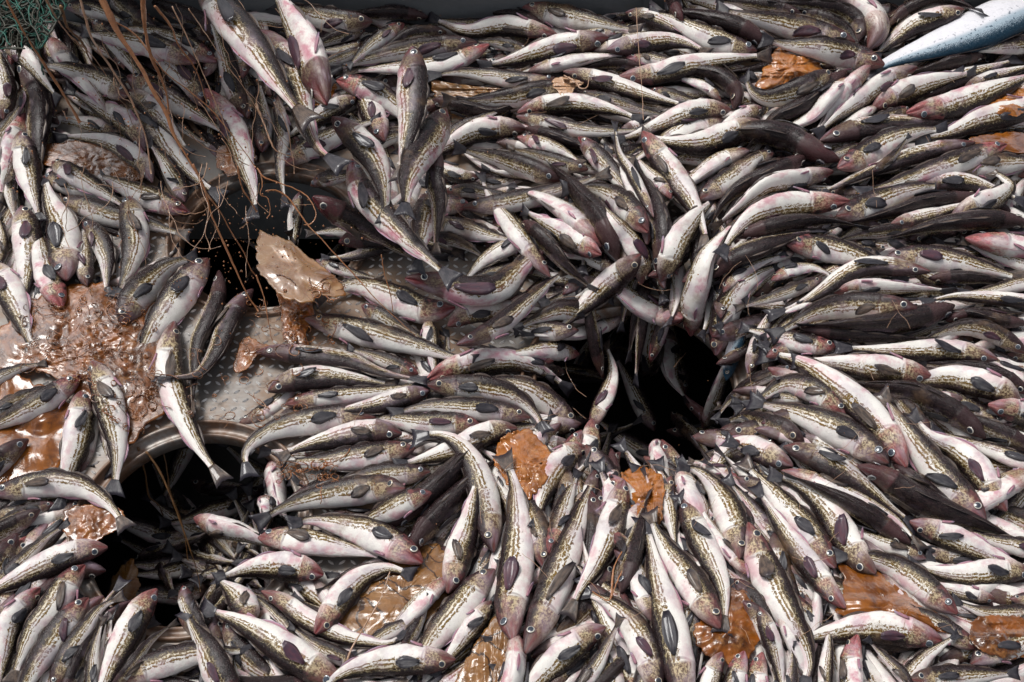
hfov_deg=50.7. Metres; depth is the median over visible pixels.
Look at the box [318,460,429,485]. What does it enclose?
pollock
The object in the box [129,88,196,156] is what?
pollock
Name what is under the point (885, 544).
pollock
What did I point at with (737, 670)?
pollock
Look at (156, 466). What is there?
jelly strand
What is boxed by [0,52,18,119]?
pollock
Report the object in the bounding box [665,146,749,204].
pollock
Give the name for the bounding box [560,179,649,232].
pollock
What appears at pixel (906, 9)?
pollock
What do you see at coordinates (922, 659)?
pollock
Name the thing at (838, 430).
pollock
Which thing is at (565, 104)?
pollock
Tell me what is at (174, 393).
pollock
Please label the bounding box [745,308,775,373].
pollock
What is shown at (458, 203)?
pollock
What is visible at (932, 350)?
pollock
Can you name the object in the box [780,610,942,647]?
pollock
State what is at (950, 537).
pollock
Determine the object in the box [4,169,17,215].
pollock
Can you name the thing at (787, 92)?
pollock
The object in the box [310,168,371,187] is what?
pollock
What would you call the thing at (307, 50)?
pollock
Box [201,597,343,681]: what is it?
pollock
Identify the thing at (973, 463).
pollock
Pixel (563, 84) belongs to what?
jelly scrap
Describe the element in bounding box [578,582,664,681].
pollock
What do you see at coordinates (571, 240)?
pollock
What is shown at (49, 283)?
pollock
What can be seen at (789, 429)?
pollock
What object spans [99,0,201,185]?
jelly strand
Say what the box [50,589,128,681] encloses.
pollock
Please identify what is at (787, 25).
pollock
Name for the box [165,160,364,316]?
hatch rim
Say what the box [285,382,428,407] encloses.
pollock
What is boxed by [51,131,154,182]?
pollock
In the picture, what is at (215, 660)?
pollock
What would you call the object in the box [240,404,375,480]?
pollock
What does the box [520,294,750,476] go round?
hatch rim
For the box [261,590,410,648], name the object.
pollock
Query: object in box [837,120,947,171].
pollock
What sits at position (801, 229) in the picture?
pollock
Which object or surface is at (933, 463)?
pollock
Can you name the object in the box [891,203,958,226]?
pollock
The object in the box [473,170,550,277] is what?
pollock
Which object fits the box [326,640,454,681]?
pollock
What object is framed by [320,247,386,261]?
pollock
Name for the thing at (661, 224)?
pollock
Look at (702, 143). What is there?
pollock
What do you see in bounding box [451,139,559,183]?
pollock
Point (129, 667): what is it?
pollock
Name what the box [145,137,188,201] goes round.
pollock
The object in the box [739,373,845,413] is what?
pollock
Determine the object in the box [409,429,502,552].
pollock
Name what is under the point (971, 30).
salmon
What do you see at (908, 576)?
pollock
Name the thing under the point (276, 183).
slime drops
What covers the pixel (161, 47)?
pollock
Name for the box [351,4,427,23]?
pollock
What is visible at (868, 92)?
pollock
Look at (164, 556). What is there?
pollock heap
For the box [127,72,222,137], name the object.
pollock
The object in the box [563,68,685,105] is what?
pollock
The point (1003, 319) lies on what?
pollock
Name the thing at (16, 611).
pollock
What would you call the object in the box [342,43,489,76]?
pollock
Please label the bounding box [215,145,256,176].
jelly scrap
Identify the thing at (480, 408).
pollock
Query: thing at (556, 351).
pollock
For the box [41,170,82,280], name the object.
pollock
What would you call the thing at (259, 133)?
pollock
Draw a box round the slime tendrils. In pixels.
[17,274,349,503]
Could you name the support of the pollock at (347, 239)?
on the deck
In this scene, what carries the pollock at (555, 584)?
on the pollock heap
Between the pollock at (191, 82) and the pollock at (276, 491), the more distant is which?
the pollock at (191, 82)
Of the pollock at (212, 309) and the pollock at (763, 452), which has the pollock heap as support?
the pollock at (763, 452)
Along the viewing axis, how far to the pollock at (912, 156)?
3.87 m
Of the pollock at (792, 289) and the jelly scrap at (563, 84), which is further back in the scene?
the jelly scrap at (563, 84)
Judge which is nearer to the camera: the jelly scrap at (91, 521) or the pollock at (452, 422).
the jelly scrap at (91, 521)
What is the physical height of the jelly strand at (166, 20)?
0.402 m
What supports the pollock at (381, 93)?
on the pollock heap
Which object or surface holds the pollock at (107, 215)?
on the pollock heap
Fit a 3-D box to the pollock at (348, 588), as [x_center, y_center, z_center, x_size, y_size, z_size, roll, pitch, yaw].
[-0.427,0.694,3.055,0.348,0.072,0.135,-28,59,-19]
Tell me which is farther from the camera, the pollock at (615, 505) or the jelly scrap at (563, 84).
the jelly scrap at (563, 84)
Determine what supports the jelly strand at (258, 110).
on the pollock heap
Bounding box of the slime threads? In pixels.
[60,0,953,642]
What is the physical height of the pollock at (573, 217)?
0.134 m
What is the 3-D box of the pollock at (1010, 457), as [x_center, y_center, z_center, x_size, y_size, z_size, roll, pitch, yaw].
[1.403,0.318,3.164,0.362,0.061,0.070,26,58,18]
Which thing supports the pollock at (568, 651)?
on the pollock heap
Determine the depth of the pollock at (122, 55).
4.27 m
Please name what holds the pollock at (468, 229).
on the pollock heap
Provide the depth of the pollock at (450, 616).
2.98 m
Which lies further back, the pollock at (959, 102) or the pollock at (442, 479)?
the pollock at (959, 102)
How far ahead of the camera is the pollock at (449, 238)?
3.85 m
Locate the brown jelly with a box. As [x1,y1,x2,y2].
[0,281,164,444]
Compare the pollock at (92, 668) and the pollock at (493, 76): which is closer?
the pollock at (92, 668)
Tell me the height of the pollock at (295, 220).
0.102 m
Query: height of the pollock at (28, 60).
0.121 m
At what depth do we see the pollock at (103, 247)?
3.84 m
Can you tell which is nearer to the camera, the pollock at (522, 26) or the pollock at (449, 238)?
the pollock at (449, 238)
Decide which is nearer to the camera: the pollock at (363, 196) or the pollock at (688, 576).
the pollock at (688, 576)
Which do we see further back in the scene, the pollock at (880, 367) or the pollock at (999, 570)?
the pollock at (880, 367)
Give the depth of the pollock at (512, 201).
3.88 m
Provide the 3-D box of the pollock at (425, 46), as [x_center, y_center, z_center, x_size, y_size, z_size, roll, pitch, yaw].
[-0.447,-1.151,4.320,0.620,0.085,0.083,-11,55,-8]
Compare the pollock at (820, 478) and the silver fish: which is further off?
the silver fish
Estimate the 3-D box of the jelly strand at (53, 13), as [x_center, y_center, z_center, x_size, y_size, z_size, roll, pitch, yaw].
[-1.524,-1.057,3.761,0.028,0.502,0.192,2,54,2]
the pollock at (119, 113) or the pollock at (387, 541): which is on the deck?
the pollock at (387, 541)
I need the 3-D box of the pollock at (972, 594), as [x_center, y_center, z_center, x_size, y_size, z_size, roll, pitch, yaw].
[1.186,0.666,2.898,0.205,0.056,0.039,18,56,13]
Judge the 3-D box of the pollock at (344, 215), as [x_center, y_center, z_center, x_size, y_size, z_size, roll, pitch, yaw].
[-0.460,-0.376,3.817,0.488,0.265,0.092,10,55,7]
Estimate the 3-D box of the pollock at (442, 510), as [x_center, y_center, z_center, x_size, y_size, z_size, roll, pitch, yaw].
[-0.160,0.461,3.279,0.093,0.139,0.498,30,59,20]
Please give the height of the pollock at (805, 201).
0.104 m
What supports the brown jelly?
on the deck
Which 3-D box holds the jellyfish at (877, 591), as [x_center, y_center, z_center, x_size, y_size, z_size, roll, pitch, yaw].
[1.015,0.685,2.874,0.299,0.068,0.170,12,55,9]
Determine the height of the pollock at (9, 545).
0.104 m
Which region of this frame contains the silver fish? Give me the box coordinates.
[723,309,754,380]
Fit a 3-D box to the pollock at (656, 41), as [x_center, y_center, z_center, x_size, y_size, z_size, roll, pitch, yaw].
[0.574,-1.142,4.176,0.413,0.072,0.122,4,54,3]
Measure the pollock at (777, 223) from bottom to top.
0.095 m
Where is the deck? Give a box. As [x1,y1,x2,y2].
[0,50,1023,675]
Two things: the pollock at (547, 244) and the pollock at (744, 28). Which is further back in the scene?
the pollock at (744, 28)
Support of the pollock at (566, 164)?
on the pollock heap
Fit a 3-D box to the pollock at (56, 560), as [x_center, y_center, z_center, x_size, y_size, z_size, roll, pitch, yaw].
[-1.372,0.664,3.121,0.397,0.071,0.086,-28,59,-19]
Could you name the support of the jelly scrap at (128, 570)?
on the pollock heap
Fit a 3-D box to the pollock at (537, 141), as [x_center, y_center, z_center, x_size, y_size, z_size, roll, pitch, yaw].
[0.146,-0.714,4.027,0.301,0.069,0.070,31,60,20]
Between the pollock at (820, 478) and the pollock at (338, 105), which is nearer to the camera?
the pollock at (820, 478)
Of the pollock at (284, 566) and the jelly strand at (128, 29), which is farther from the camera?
the jelly strand at (128, 29)
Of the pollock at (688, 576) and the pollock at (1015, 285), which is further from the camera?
the pollock at (1015, 285)
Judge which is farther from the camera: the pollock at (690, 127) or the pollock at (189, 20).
the pollock at (189, 20)
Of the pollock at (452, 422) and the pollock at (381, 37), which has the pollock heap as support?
the pollock at (381, 37)
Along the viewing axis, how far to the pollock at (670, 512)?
3.10 m
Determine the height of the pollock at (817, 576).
0.079 m
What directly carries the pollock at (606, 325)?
on the deck
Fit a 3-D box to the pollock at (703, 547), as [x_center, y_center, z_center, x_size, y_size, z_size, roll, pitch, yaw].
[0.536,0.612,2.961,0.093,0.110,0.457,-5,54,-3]
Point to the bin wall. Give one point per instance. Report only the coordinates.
(454, 9)
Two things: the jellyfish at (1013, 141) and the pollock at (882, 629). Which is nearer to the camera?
the pollock at (882, 629)
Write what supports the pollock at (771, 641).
on the pollock heap
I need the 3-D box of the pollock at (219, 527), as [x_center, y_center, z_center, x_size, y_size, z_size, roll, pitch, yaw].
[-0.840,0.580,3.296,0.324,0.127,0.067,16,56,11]
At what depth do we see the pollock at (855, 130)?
3.93 m
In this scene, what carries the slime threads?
on the deck
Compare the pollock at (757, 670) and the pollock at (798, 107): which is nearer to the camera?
the pollock at (757, 670)
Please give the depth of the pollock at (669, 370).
4.04 m
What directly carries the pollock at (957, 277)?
on the pollock at (1015, 285)
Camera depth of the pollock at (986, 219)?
3.64 m
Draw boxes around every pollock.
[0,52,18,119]
[0,112,26,206]
[0,262,32,358]
[0,375,80,429]
[0,438,28,475]
[0,467,136,534]
[0,508,40,540]
[0,517,69,579]
[0,533,18,575]
[0,539,107,592]
[0,587,40,681]
[2,564,85,681]
[4,43,62,106]
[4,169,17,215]
[8,131,45,220]
[11,206,44,293]
[17,65,53,171]
[17,597,88,681]
[29,227,66,307]
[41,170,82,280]
[43,61,128,99]
[43,172,125,206]
[48,37,113,125]
[48,391,94,511]
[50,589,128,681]
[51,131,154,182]
[51,159,121,205]
[61,80,146,151]
[62,195,192,242]
[66,0,130,23]
[76,224,95,285]
[79,24,196,64]
[82,220,116,291]
[84,614,108,681]
[87,360,129,497]
[92,19,141,73]
[97,588,157,681]
[100,169,187,215]
[105,196,149,297]
[110,0,155,25]
[112,618,179,681]
[114,99,229,205]
[115,248,197,324]
[120,19,216,62]
[126,640,253,681]
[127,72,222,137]
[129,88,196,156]
[137,258,209,344]
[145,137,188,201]
[148,321,232,487]
[151,288,253,381]
[152,0,213,39]
[155,60,206,106]
[175,599,239,681]
[188,270,226,416]
[193,513,270,547]
[198,0,324,133]
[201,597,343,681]
[204,88,259,223]
[209,21,248,117]
[210,550,323,588]
[210,571,259,617]
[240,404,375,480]
[249,474,405,534]
[252,79,272,152]
[256,344,429,385]
[258,526,388,562]
[260,29,354,176]
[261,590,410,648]
[262,460,287,521]
[265,2,372,31]
[268,365,399,393]
[272,92,290,208]
[274,419,401,468]
[275,0,331,105]
[281,440,414,471]
[284,112,380,166]
[284,192,303,245]
[284,512,423,564]
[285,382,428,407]
[287,620,355,666]
[290,94,356,138]
[305,313,478,373]
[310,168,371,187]
[312,195,448,261]
[314,561,419,633]
[315,276,455,323]
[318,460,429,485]
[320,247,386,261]
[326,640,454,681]
[330,35,476,75]
[331,116,390,223]
[336,74,397,117]
[337,489,431,537]
[338,232,465,260]
[342,22,404,71]
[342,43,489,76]
[344,386,430,414]
[345,159,462,291]
[346,342,418,375]
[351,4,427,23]
[355,98,389,141]
[361,303,440,343]
[375,410,478,434]
[386,396,530,422]
[388,24,446,42]
[388,46,429,182]
[390,439,485,526]
[391,420,517,464]
[393,108,450,219]
[393,568,495,681]
[394,577,445,629]
[401,593,427,643]
[403,194,467,223]
[405,249,543,310]
[407,191,432,275]
[408,460,494,548]
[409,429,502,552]
[425,11,556,38]
[425,153,447,254]
[427,67,558,87]
[427,346,578,397]
[427,373,554,436]
[429,600,492,677]
[430,231,480,255]
[432,95,516,117]
[441,80,576,107]
[441,216,506,242]
[442,115,525,154]
[442,486,479,593]
[447,182,503,198]
[447,300,539,326]
[450,110,509,134]
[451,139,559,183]
[456,270,567,346]
[463,165,612,214]
[466,239,517,275]
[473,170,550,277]
[476,27,608,68]
[488,341,579,360]
[491,447,534,639]
[492,374,575,419]
[497,634,528,681]
[499,183,601,246]
[506,143,587,172]
[512,298,600,337]
[516,113,638,137]
[516,316,620,339]
[517,93,648,123]
[517,133,587,163]
[519,202,601,257]
[522,1,644,32]
[522,219,599,292]
[523,460,600,653]
[524,623,605,681]
[527,441,584,526]
[528,51,626,73]
[528,495,549,566]
[544,158,621,259]
[546,467,583,552]
[556,253,641,342]
[558,479,629,623]
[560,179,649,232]
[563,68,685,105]
[575,612,625,681]
[577,90,661,114]
[578,136,623,187]
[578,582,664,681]
[589,337,618,424]
[599,197,652,284]
[607,31,714,55]
[609,99,730,149]
[611,119,653,217]
[616,285,683,326]
[618,486,653,593]
[619,46,772,85]
[624,534,651,621]
[625,7,682,35]
[627,117,723,165]
[630,152,672,198]
[631,517,695,681]
[634,156,672,273]
[636,117,758,157]
[639,299,665,376]
[640,506,721,628]
[641,131,709,253]
[645,439,670,478]
[648,4,756,53]
[657,200,714,281]
[658,8,761,44]
[660,329,688,403]
[662,476,681,548]
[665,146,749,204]
[673,461,747,558]
[674,471,709,516]
[679,499,732,637]
[680,219,734,335]
[682,364,761,428]
[687,457,736,477]
[695,63,743,108]
[698,652,723,681]
[699,144,776,200]
[701,511,746,574]
[705,435,793,500]
[708,153,805,236]
[709,167,833,237]
[709,264,778,355]
[710,364,791,424]
[712,186,849,261]
[712,229,826,278]
[714,409,804,442]
[715,0,800,13]
[715,0,854,42]
[723,250,788,292]
[723,651,747,681]
[733,277,822,313]
[733,452,836,568]
[737,213,870,239]
[737,321,834,354]
[738,67,831,106]
[739,119,839,164]
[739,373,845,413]
[743,522,814,681]
[744,390,889,464]
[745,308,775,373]
[746,69,847,148]
[747,480,845,608]
[747,652,768,681]
[749,225,839,240]
[754,343,908,466]
[756,30,884,70]
[756,607,784,681]
[760,77,845,144]
[761,256,930,322]
[763,290,917,346]
[766,465,876,574]
[767,0,866,42]
[771,262,830,280]
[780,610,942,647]
[781,467,929,551]
[782,471,910,544]
[783,442,915,535]
[787,234,910,280]
[790,352,930,381]
[794,300,954,334]
[801,326,938,345]
[810,65,917,139]
[812,64,870,135]
[813,139,975,192]
[818,619,834,681]
[820,113,961,142]
[827,190,974,227]
[831,546,957,614]
[833,338,997,361]
[834,278,956,294]
[836,180,936,221]
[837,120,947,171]
[839,634,863,681]
[842,0,889,49]
[842,223,909,239]
[850,516,925,560]
[852,141,1006,194]
[857,462,1009,534]
[858,380,986,438]
[862,635,913,681]
[870,207,1023,244]
[872,65,976,109]
[872,383,986,518]
[875,5,964,57]
[887,244,1023,277]
[889,0,989,25]
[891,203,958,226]
[897,628,962,681]
[906,74,1023,119]
[906,405,1007,511]
[907,554,1023,585]
[909,518,1014,560]
[911,51,982,75]
[911,663,1019,681]
[915,94,1023,145]
[916,291,1023,307]
[916,318,1023,353]
[917,360,1023,393]
[919,363,1020,400]
[923,55,1023,96]
[925,172,1023,207]
[928,268,1003,285]
[931,422,1023,469]
[939,581,994,602]
[951,169,1015,213]
[952,308,1023,327]
[956,278,1023,292]
[963,526,1023,557]
[965,65,1023,85]
[965,152,1023,179]
[965,231,1023,257]
[974,413,1023,450]
[975,468,1023,510]
[988,398,1023,428]
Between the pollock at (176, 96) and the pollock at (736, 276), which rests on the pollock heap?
the pollock at (736, 276)
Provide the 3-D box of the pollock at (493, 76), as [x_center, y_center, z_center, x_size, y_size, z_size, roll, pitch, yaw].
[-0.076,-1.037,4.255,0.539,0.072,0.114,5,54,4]
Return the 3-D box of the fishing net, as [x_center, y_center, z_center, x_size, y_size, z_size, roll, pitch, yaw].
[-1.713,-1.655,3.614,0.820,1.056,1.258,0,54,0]
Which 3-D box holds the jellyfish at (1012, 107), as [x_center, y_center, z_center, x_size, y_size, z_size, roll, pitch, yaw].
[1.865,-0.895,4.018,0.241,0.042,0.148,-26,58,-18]
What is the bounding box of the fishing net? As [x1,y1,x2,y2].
[0,0,70,74]
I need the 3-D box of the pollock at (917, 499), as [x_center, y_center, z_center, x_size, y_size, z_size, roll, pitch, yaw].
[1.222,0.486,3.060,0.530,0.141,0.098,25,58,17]
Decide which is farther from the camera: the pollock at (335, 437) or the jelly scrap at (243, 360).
the jelly scrap at (243, 360)
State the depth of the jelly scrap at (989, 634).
2.78 m
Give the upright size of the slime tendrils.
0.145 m
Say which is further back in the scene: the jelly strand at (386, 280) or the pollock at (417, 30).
the pollock at (417, 30)
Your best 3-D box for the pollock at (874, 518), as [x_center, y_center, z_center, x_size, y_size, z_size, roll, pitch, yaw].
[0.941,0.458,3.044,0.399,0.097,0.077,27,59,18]
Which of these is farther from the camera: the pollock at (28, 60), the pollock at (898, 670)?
the pollock at (28, 60)
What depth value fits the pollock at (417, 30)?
4.34 m
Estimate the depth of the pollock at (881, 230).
3.67 m
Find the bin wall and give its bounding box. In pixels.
[26,0,988,49]
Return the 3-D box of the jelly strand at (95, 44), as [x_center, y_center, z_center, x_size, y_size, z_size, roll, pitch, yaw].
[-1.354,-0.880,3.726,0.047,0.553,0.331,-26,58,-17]
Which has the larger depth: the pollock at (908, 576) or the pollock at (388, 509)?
the pollock at (388, 509)
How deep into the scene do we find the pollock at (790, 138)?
3.87 m
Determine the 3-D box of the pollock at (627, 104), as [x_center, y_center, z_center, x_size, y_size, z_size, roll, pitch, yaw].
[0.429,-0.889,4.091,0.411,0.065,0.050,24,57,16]
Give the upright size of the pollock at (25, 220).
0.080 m
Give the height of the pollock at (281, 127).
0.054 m
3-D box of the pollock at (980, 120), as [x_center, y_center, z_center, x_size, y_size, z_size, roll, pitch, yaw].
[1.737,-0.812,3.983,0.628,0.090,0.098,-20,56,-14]
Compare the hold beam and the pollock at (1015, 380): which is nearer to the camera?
the pollock at (1015, 380)
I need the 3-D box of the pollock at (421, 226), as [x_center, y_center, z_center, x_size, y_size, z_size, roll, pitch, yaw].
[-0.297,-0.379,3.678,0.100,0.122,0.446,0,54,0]
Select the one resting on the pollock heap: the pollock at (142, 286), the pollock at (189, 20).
the pollock at (189, 20)
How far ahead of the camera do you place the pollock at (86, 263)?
3.80 m
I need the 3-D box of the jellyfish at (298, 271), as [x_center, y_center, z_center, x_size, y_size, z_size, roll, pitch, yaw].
[-0.750,-0.237,3.643,0.437,0.013,0.181,37,62,24]
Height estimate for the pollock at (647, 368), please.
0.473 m
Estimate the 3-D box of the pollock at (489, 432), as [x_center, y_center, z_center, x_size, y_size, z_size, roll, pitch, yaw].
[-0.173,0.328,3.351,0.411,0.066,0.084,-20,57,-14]
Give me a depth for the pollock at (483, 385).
3.46 m
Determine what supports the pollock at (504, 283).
on the pollock heap
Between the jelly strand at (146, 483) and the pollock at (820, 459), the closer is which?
the pollock at (820, 459)
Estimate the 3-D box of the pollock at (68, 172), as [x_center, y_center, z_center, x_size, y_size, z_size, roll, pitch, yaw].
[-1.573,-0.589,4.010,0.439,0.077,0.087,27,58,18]
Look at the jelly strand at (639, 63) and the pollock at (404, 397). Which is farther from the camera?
the jelly strand at (639, 63)
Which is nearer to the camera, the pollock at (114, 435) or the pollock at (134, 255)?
the pollock at (114, 435)
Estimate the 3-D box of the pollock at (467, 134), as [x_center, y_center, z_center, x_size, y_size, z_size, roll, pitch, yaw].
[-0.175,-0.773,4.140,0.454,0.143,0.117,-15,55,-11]
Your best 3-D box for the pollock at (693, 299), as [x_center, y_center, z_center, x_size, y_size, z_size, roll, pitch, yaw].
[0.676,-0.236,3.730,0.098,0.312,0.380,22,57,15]
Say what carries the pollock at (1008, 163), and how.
on the pollock heap
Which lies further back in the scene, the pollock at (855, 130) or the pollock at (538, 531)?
the pollock at (855, 130)
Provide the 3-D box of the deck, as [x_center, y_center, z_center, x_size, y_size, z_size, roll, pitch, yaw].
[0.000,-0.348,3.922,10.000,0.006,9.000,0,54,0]
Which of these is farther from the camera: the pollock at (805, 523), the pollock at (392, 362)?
the pollock at (392, 362)
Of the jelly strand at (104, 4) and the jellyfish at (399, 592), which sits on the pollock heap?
the jellyfish at (399, 592)
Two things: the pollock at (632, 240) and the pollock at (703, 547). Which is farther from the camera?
the pollock at (632, 240)
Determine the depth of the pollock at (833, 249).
3.60 m
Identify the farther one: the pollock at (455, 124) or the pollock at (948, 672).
the pollock at (455, 124)
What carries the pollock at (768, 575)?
on the pollock heap
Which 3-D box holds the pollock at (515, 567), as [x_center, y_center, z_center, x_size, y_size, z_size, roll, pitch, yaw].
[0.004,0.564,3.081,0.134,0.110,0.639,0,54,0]
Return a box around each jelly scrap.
[62,504,124,540]
[106,558,140,605]
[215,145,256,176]
[233,336,268,372]
[276,293,314,345]
[552,76,583,94]
[968,614,1023,659]
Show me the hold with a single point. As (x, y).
(665, 398)
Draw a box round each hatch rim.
[67,420,312,641]
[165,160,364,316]
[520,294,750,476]
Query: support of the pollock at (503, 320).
on the pollock heap
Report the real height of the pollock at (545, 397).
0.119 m
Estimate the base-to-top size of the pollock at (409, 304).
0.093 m
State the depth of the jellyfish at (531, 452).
3.30 m
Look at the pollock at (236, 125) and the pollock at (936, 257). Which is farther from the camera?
the pollock at (236, 125)
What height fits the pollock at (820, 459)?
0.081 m
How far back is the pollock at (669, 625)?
2.79 m
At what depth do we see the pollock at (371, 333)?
3.61 m
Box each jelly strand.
[6,0,81,122]
[45,0,106,75]
[59,5,97,70]
[79,0,151,173]
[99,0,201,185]
[116,22,255,167]
[137,447,163,515]
[140,0,169,113]
[145,451,200,591]
[154,5,207,102]
[163,454,187,559]
[172,6,237,165]
[188,8,255,106]
[192,164,258,310]
[204,191,255,274]
[237,166,257,211]
[255,103,293,157]
[255,275,272,340]
[257,168,315,224]
[260,175,270,217]
[265,189,416,336]
[346,571,389,659]
[381,254,392,310]
[564,75,588,88]
[592,571,621,600]
[609,551,621,610]
[636,8,643,119]
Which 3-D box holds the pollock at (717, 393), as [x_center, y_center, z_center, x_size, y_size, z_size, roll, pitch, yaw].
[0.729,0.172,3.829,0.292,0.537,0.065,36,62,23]
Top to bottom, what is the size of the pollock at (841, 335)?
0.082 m
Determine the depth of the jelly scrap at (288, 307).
3.69 m
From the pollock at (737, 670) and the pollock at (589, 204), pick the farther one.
the pollock at (589, 204)
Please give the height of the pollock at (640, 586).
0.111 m
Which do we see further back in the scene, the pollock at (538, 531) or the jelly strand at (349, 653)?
the pollock at (538, 531)
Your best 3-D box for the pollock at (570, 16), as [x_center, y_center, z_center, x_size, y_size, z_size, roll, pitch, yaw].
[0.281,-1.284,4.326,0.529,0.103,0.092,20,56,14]
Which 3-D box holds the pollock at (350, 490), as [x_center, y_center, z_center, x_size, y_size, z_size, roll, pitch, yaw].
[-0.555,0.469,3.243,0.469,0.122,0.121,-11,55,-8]
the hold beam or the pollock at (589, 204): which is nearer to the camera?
the pollock at (589, 204)
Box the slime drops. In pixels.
[12,1,989,593]
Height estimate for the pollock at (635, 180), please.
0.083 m
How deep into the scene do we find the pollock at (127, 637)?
2.95 m
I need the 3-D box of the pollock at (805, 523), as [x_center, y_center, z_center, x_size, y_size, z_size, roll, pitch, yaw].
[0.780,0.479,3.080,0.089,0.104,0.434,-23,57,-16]
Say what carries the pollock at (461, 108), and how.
on the pollock heap
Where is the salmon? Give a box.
[866,0,1023,80]
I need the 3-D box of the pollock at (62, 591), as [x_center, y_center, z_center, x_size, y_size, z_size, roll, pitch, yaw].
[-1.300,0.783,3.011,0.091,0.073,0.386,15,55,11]
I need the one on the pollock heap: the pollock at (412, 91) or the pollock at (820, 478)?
the pollock at (820, 478)
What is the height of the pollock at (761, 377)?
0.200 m
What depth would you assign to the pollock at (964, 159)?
3.80 m
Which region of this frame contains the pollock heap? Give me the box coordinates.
[0,0,1023,681]
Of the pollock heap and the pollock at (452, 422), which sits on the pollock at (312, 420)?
the pollock at (452, 422)
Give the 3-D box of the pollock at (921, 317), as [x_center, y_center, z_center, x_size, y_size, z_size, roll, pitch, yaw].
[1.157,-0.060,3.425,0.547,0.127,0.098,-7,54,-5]
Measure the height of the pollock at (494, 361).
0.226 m
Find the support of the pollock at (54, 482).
on the pollock heap
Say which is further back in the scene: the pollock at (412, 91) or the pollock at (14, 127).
the pollock at (14, 127)
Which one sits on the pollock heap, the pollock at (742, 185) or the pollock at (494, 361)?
the pollock at (742, 185)
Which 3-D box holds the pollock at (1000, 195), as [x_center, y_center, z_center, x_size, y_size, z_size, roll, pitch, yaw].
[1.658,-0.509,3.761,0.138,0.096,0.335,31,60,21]
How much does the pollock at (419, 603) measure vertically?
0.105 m
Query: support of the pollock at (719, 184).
on the pollock heap
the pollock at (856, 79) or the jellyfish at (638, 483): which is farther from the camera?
the pollock at (856, 79)
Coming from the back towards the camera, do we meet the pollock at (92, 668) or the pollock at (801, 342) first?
the pollock at (801, 342)
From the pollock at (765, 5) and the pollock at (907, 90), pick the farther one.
the pollock at (765, 5)
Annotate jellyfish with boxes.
[0,367,68,483]
[43,140,140,185]
[255,230,345,302]
[315,84,336,105]
[339,543,455,635]
[431,80,500,96]
[455,616,525,681]
[493,428,550,499]
[621,466,665,524]
[693,589,759,664]
[755,47,822,89]
[835,563,945,632]
[969,131,1023,153]
[988,87,1023,116]
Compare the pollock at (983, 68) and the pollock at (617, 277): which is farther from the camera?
the pollock at (983, 68)
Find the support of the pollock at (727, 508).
on the pollock heap
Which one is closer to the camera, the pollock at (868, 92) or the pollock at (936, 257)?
the pollock at (936, 257)
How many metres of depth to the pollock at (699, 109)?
3.96 m
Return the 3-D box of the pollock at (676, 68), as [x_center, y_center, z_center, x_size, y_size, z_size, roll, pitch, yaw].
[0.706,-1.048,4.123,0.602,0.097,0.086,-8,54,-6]
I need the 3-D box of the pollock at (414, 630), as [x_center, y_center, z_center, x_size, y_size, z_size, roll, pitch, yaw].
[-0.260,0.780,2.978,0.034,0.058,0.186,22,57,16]
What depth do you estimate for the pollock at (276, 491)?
3.37 m
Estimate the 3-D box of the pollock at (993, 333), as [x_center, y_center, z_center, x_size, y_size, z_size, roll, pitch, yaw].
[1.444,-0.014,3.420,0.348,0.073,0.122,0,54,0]
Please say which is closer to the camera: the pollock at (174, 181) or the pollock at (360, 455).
the pollock at (360, 455)
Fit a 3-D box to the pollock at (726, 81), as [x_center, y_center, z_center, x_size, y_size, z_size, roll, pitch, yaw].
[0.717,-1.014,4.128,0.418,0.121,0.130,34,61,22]
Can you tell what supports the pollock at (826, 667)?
on the pollock heap
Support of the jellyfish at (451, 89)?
on the pollock heap
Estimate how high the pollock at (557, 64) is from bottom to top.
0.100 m
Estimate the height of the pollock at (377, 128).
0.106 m
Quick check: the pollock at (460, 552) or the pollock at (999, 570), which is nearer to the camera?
the pollock at (999, 570)
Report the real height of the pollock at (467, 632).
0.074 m
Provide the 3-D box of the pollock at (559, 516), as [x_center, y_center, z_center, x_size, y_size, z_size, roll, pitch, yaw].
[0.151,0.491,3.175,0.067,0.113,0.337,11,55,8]
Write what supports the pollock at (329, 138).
on the pollock heap
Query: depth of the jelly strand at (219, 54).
3.69 m
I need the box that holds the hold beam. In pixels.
[189,182,339,238]
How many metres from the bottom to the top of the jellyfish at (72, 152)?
0.022 m
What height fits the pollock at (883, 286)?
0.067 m
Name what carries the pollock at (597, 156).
on the pollock heap
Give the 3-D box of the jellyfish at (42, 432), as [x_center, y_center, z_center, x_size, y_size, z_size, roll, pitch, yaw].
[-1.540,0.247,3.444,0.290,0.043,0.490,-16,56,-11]
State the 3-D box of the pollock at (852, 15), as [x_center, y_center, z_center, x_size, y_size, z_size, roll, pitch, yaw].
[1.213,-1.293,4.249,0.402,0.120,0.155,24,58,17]
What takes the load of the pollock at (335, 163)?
on the pollock heap
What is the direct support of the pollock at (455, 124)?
on the pollock heap
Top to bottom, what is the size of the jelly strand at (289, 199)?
0.344 m
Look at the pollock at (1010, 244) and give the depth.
3.58 m
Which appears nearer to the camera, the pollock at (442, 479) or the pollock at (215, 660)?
the pollock at (215, 660)
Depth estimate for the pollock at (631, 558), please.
2.97 m
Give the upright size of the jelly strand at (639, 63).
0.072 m
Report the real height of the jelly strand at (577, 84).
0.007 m
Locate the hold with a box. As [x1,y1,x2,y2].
[91,239,733,626]
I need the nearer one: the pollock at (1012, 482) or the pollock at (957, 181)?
the pollock at (1012, 482)
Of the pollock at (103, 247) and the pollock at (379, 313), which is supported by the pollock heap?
the pollock at (379, 313)
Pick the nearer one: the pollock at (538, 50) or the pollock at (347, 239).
the pollock at (347, 239)

